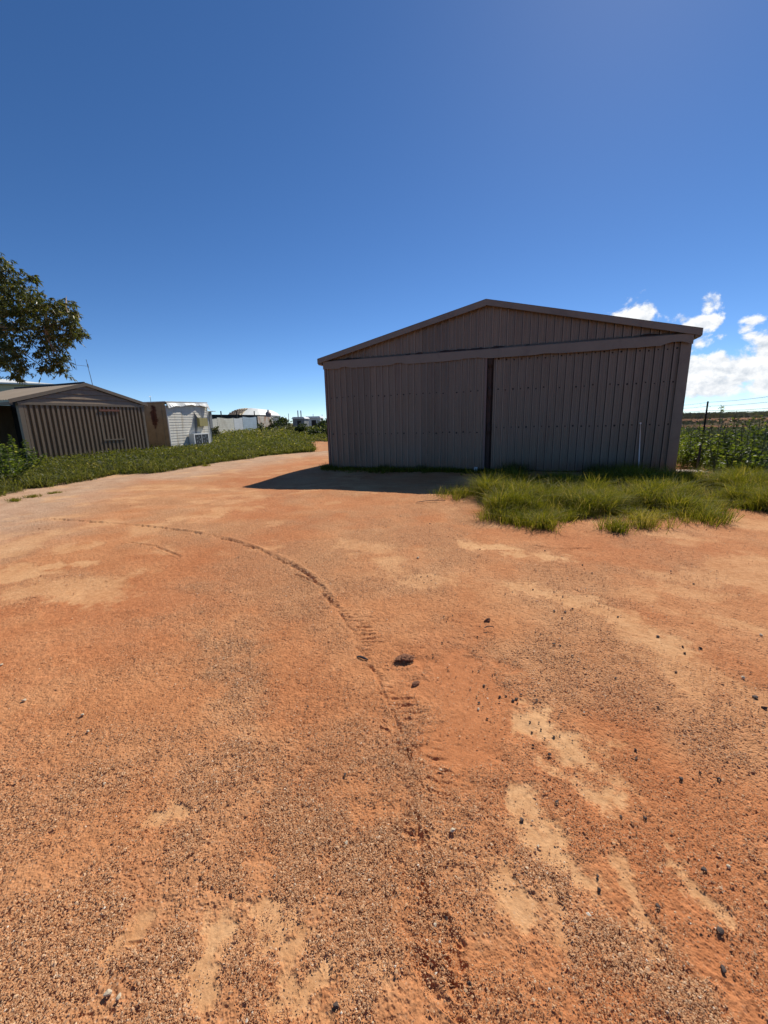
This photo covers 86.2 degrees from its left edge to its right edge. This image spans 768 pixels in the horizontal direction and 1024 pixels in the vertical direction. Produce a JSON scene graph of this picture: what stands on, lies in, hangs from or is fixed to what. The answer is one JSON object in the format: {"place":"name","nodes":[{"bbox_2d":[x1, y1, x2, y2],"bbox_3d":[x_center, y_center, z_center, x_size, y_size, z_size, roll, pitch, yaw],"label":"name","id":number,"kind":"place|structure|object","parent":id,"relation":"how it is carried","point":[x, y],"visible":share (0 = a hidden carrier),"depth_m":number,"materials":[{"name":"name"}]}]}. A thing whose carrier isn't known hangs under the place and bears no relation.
{"place":"outdoors","nodes":[
{"label":"outdoors","id":0,"kind":"place"},
{"bbox_2d":[0,375,49,405],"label":"house","id":1,"kind":"structure","parent":0,"point":[5,384],"depth_m":26.07,"materials":[{"name":"metal"}]},
{"bbox_2d":[228,408,280,427],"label":"rounded hall","id":2,"kind":"structure","parent":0,"point":[245,411],"depth_m":67.46,"materials":[{"name":"metal"}]},
{"bbox_2d":[0,412,767,1023],"bbox_3d":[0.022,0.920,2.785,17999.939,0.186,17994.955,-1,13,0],"label":"ground","id":3,"kind":"structure","parent":0,"point":[218,490],"depth_m":2.07,"materials":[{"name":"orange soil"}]},
{"bbox_2d":[0,441,25,474],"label":"leafy shrub","id":4,"kind":"object","parent":3,"relation":"on","point":[13,457],"visible":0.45,"depth_m":11.71,"materials":[{"name":"green plant"}]},
{"bbox_2d":[4,496,22,502],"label":"grass tuft","id":5,"kind":"object","parent":3,"relation":"on","point":[14,499],"visible":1,"depth_m":8.76,"materials":[{"name":"green plant"}]},
{"bbox_2d":[0,434,34,465],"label":"leafy shrub","id":6,"kind":"object","parent":3,"relation":"on","point":[14,447],"visible":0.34,"depth_m":13.00,"materials":[{"name":"green plant"}]},
{"bbox_2d":[0,446,36,480],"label":"leafy shrub","id":7,"kind":"object","parent":3,"relation":"on","point":[12,466],"visible":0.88,"depth_m":11.10,"materials":[{"name":"green plant"}]},
{"bbox_2d":[13,439,47,466],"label":"leafy shrub","id":8,"kind":"object","parent":3,"relation":"on","point":[28,449],"visible":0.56,"depth_m":13.93,"materials":[{"name":"green plant"}]},
{"bbox_2d":[22,493,41,497],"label":"grass tuft","id":9,"kind":"object","parent":3,"relation":"on","point":[30,496],"visible":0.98,"depth_m":9.21,"materials":[{"name":"green plant"}]},
{"bbox_2d":[0,252,91,384],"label":"gum tree","id":10,"kind":"object","parent":3,"relation":"on","point":[49,336],"visible":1,"depth_m":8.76,"materials":[{"name":"green plant"}]},
{"bbox_2d":[0,382,148,461],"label":"garage shed","id":11,"kind":"structure","parent":3,"relation":"on","point":[61,419],"depth_m":17.80,"materials":[{"name":"beige metal"}]},
{"bbox_2d":[71,359,92,384],"bbox_3d":[-15.479,-5.395,21.470,0.786,4.951,0.056,-10,15,-34],"label":"tv antenna","id":12,"kind":"object","parent":11,"relation":"on","point":[88,369],"visible":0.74,"depth_m":21.14,"materials":[{"name":"metal"}]},
{"bbox_2d":[103,989,111,996],"bbox_3d":[-0.747,1.304,1.112,0.021,0.012,0.019,-7,-1,14],"label":"pale stone","id":13,"kind":"object","parent":3,"relation":"on","point":[108,992],"visible":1,"depth_m":1.11,"materials":[{"name":"stone"}]},
{"bbox_2d":[0,437,316,495],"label":"weeds","id":14,"kind":"object","parent":3,"relation":"on","point":[57,470],"visible":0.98,"depth_m":15.42,"materials":[{"name":"green plant"}]},
{"bbox_2d":[144,396,210,447],"bbox_3d":[-12.777,-5.320,24.858,3.012,3.210,4.090,1,13,9],"label":"site hut","id":15,"kind":"object","parent":3,"relation":"on","point":[171,423],"visible":0.77,"depth_m":23.49,"materials":[{"name":"white metal"}]},
{"bbox_2d":[87,425,327,455],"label":"field weeds","id":16,"kind":"object","parent":3,"relation":"on","point":[246,434],"visible":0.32,"depth_m":37.02,"materials":[{"name":"green plant"}]},
{"bbox_2d":[208,411,215,441],"bbox_3d":[-11.457,-5.444,27.145,0.750,2.400,0.400,1,13,9],"label":"lamp post","id":17,"kind":"object","parent":3,"relation":"on","point":[210,419],"visible":0.45,"depth_m":26.95,"materials":[{"name":"metal"}]},
{"bbox_2d":[211,426,219,436],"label":"bush","id":18,"kind":"object","parent":3,"relation":"on","point":[214,430],"visible":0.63,"depth_m":38.18,"materials":[{"name":"green plant"}]},
{"bbox_2d":[212,415,265,424],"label":"screen wall","id":19,"kind":"structure","parent":3,"relation":"on","point":[226,416],"depth_m":56.78,"materials":[{"name":"grey metal"}]},
{"bbox_2d":[212,411,278,433],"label":"sheet fence","id":20,"kind":"object","parent":3,"relation":"on","point":[236,423],"visible":0.45,"depth_m":46.73,"materials":[{"name":"white metal"}]},
{"bbox_2d":[256,423,270,434],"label":"bush","id":21,"kind":"object","parent":3,"relation":"on","point":[260,426],"visible":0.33,"depth_m":45.02,"materials":[{"name":"green plant"}]},
{"bbox_2d":[265,410,270,416],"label":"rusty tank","id":22,"kind":"object","parent":3,"relation":"on","point":[267,413],"visible":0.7,"depth_m":61.63,"materials":[{"name":"metal"}]},
{"bbox_2d":[268,417,283,428],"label":"bush","id":23,"kind":"object","parent":3,"relation":"on","point":[277,423],"visible":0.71,"depth_m":51.73,"materials":[{"name":"green plant"}]},
{"bbox_2d":[273,416,291,427],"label":"bush","id":24,"kind":"object","parent":3,"relation":"on","point":[285,422],"visible":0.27,"depth_m":57.98,"materials":[{"name":"green plant"}]},
{"bbox_2d":[281,424,293,430],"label":"bush","id":25,"kind":"object","parent":3,"relation":"on","point":[290,427],"visible":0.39,"depth_m":47.27,"materials":[{"name":"green plant"}]},
{"bbox_2d":[292,417,308,426],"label":"shed","id":26,"kind":"structure","parent":3,"relation":"on","point":[300,420],"depth_m":78.50,"materials":[{"name":"white metal"}]},
{"bbox_2d":[294,423,308,432],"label":"bush","id":27,"kind":"object","parent":3,"relation":"on","point":[301,427],"visible":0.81,"depth_m":41.97,"materials":[{"name":"green plant"}]},
{"bbox_2d":[304,426,320,434],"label":"bush","id":28,"kind":"object","parent":3,"relation":"on","point":[314,430],"visible":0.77,"depth_m":38.30,"materials":[{"name":"green plant"}]},
{"bbox_2d":[306,416,323,425],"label":"shed","id":29,"kind":"structure","parent":3,"relation":"on","point":[313,420],"depth_m":86.58,"materials":[{"name":"white metal"}]},
{"bbox_2d":[315,420,326,427],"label":"bush","id":30,"kind":"object","parent":3,"relation":"on","point":[320,424],"visible":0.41,"depth_m":48.24,"materials":[{"name":"green plant"}]},
{"bbox_2d":[319,425,326,434],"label":"bush","id":31,"kind":"object","parent":3,"relation":"on","point":[323,430],"visible":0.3,"depth_m":35.22,"materials":[{"name":"green plant"}]},
{"bbox_2d":[333,1001,338,1008],"bbox_3d":[-0.126,1.302,1.082,0.018,0.011,0.015,3,-5,38],"label":"dark stone","id":32,"kind":"object","parent":3,"relation":"on","point":[335,1005],"visible":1,"depth_m":1.08,"materials":[{"name":"grey stone"}]},
{"bbox_2d":[394,653,414,661],"bbox_3d":[0.130,0.941,2.645,0.155,0.044,0.094,-3,13,-8],"label":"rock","id":33,"kind":"object","parent":3,"relation":"on","point":[403,657],"visible":1,"depth_m":2.62,"materials":[{"name":"brown stone"}]},
{"bbox_2d":[412,681,419,685],"bbox_3d":[0.185,1.004,2.402,0.056,0.024,0.031,-10,15,-35],"label":"dirt clod","id":34,"kind":"object","parent":3,"relation":"on","point":[415,683],"visible":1,"depth_m":2.39,"materials":[{"name":"brown soil"}]},
{"bbox_2d":[410,463,426,470],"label":"weed tuft","id":35,"kind":"object","parent":3,"relation":"on","point":[421,467],"visible":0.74,"depth_m":12.39,"materials":[{"name":"green plant"}]},
{"bbox_2d":[429,481,480,500],"bbox_3d":[1.482,-0.448,7.994,1.449,0.309,1.210,-11,16,-36],"label":"grass tuft","id":36,"kind":"object","parent":3,"relation":"on","point":[461,492],"visible":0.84,"depth_m":7.89,"materials":[{"name":"green plant"}]},
{"bbox_2d":[472,501,544,528],"bbox_3d":[1.742,-0.063,6.356,1.347,0.341,1.542,-1,13,0],"label":"grass tuft","id":37,"kind":"object","parent":3,"relation":"on","point":[491,517],"visible":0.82,"depth_m":6.16,"materials":[{"name":"green plant"}]},
{"bbox_2d":[317,299,702,471],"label":"metal shed","id":38,"kind":"structure","parent":3,"relation":"on","point":[487,383],"depth_m":11.36,"materials":[{"name":"beige metal"}]},
{"bbox_2d":[325,358,487,468],"bbox_3d":[0.533,-2.930,12.495,5.015,3.160,0.083,3,13,19],"label":"sliding door","id":39,"kind":"structure","parent":38,"relation":"in","point":[432,414],"depth_m":12.42,"materials":[{"name":"beige metal"}]},
{"bbox_2d":[490,342,679,470],"bbox_3d":[5.156,-2.739,10.974,4.386,3.250,0.054,3,13,19],"label":"sliding door","id":40,"kind":"structure","parent":38,"relation":"in","point":[574,410],"depth_m":10.93,"materials":[{"name":"beige metal"}]},
{"bbox_2d":[494,462,541,472],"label":"weed tuft","id":41,"kind":"object","parent":3,"relation":"on","point":[510,468],"visible":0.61,"depth_m":11.49,"materials":[{"name":"green plant"}]},
{"bbox_2d":[498,505,578,533],"bbox_3d":[2.211,0.063,5.788,1.194,0.320,1.110,-7,14,-25],"label":"grass tuft","id":42,"kind":"object","parent":3,"relation":"on","point":[548,521],"visible":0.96,"depth_m":5.73,"materials":[{"name":"green plant"}]},
{"bbox_2d":[579,461,623,473],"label":"weed tuft","id":43,"kind":"object","parent":3,"relation":"on","point":[597,467],"visible":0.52,"depth_m":10.79,"materials":[{"name":"green plant"}]},
{"bbox_2d":[583,512,642,534],"bbox_3d":[3.031,0.125,5.500,1.000,0.278,0.831,-1,13,0],"label":"grass tuft","id":44,"kind":"object","parent":3,"relation":"on","point":[617,526],"visible":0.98,"depth_m":5.50,"materials":[{"name":"green plant"}]},
{"bbox_2d":[602,459,662,471],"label":"weed tuft","id":45,"kind":"object","parent":3,"relation":"on","point":[637,466],"visible":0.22,"depth_m":10.56,"materials":[{"name":"green plant"}]},
{"bbox_2d":[612,506,689,533],"bbox_3d":[3.715,0.058,5.697,1.056,0.301,0.951,-1,13,0],"label":"grass tuft","id":46,"kind":"object","parent":3,"relation":"on","point":[647,522],"visible":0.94,"depth_m":5.64,"materials":[{"name":"green plant"}]},
{"bbox_2d":[681,430,698,465],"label":"tall weed","id":47,"kind":"object","parent":3,"relation":"on","point":[688,446],"visible":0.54,"depth_m":11.81,"materials":[{"name":"green plant"}]},
{"bbox_2d":[690,423,704,446],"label":"tall weed","id":48,"kind":"object","parent":3,"relation":"on","point":[698,432],"visible":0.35,"depth_m":13.15,"materials":[{"name":"green plant"}]},
{"bbox_2d":[696,445,701,469],"bbox_3d":[8.132,-1.327,10.611,0.070,0.811,0.065,-1,13,0],"label":"stump post","id":49,"kind":"object","parent":3,"relation":"on","point":[699,454],"visible":0.7,"depth_m":10.57,"materials":[{"name":"wood"}]},
{"bbox_2d":[689,431,711,467],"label":"tall weed","id":50,"kind":"object","parent":3,"relation":"on","point":[696,452],"visible":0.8,"depth_m":11.17,"materials":[{"name":"green plant"}]},
{"bbox_2d":[667,501,744,527],"bbox_3d":[4.668,-0.009,5.885,1.266,0.304,1.120,4,13,21],"label":"grass tuft","id":51,"kind":"object","parent":3,"relation":"on","point":[706,516],"visible":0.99,"depth_m":5.84,"materials":[{"name":"green plant"}]},
{"bbox_2d":[704,433,725,472],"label":"tall weed","id":52,"kind":"object","parent":3,"relation":"on","point":[712,461],"visible":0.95,"depth_m":10.44,"materials":[{"name":"green plant"}]},
{"bbox_2d":[704,424,725,452],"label":"tall weed","id":53,"kind":"object","parent":3,"relation":"on","point":[707,431],"visible":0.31,"depth_m":12.08,"materials":[{"name":"green plant"}]},
{"bbox_2d":[709,406,725,439],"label":"tall weed","id":54,"kind":"object","parent":3,"relation":"on","point":[719,421],"visible":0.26,"depth_m":12.55,"materials":[{"name":"green plant"}]},
{"bbox_2d":[716,926,723,934],"bbox_3d":[0.997,1.242,1.216,0.021,0.012,0.020,-9,22,5],"label":"dark stone","id":55,"kind":"object","parent":3,"relation":"on","point":[720,930],"visible":1,"depth_m":1.21,"materials":[{"name":"grey stone"}]},
{"bbox_2d":[712,424,729,461],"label":"tall weed","id":56,"kind":"object","parent":3,"relation":"on","point":[720,438],"visible":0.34,"depth_m":11.60,"materials":[{"name":"green plant"}]},
{"bbox_2d":[676,411,767,474],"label":"rank weeds","id":57,"kind":"object","parent":3,"relation":"on","point":[681,448],"visible":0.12,"depth_m":12.09,"materials":[{"name":"green plant"}]},
{"bbox_2d":[720,964,726,973],"bbox_3d":[0.938,1.264,1.133,0.011,0.011,0.020,4,14,22],"label":"dark stone","id":58,"kind":"object","parent":3,"relation":"on","point":[723,969],"visible":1,"depth_m":1.13,"materials":[{"name":"grey stone"}]},
{"bbox_2d":[680,396,767,468],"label":"wire fence","id":59,"kind":"object","parent":3,"relation":"on","point":[687,417],"visible":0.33,"depth_m":11.68,"materials":[{"name":"grey metal"}]},
{"bbox_2d":[682,410,767,432],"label":"scrub","id":60,"kind":"object","parent":3,"relation":"on","point":[727,418],"visible":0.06,"depth_m":120.36,"materials":[{"name":"green plant"}]},
{"bbox_2d":[719,416,739,456],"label":"tall weed","id":61,"kind":"object","parent":3,"relation":"on","point":[725,434],"visible":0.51,"depth_m":11.11,"materials":[{"name":"green plant"}]},
{"bbox_2d":[718,436,747,472],"bbox_3d":[8.145,-1.274,9.545,0.378,1.020,0.658,-4,13,-13],"label":"tall weed","id":62,"kind":"object","parent":3,"relation":"on","point":[733,451],"visible":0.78,"depth_m":9.55,"materials":[{"name":"green plant"}]},
{"bbox_2d":[729,421,753,460],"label":"tall weed","id":63,"kind":"object","parent":3,"relation":"on","point":[738,437],"visible":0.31,"depth_m":10.49,"materials":[{"name":"green plant"}]},
{"bbox_2d":[732,417,755,467],"bbox_3d":[8.691,-1.567,9.866,0.499,1.400,0.519,10,17,42],"label":"tall weed","id":64,"kind":"object","parent":3,"relation":"on","point":[748,431],"visible":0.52,"depth_m":9.81,"materials":[{"name":"green plant"}]},
{"bbox_2d":[738,439,767,471],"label":"tall weed","id":65,"kind":"object","parent":3,"relation":"on","point":[759,461],"visible":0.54,"depth_m":8.73,"materials":[{"name":"green plant"}]},
{"bbox_2d":[745,415,767,469],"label":"tall weed","id":66,"kind":"object","parent":3,"relation":"on","point":[756,433],"visible":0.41,"depth_m":9.48,"materials":[{"name":"green plant"}]},
{"bbox_2d":[746,419,767,467],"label":"tall weed","id":67,"kind":"object","parent":3,"relation":"on","point":[764,440],"visible":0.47,"depth_m":9.17,"materials":[{"name":"green plant"}]},
{"bbox_2d":[0,0,767,422],"label":"sky","id":68,"kind":"structure","parent":0,"point":[230,197],"materials":[{"name":"blue"}]},
{"bbox_2d":[319,463,505,475],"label":"shaded grass","id":69,"kind":"structure","parent":0,"point":[409,469],"depth_m":12.24,"materials":[{"name":"green plant"}]},
{"bbox_2d":[446,459,767,523],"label":"grass","id":70,"kind":"structure","parent":0,"point":[624,489],"depth_m":6.99,"materials":[{"name":"green plant"}]}
]}

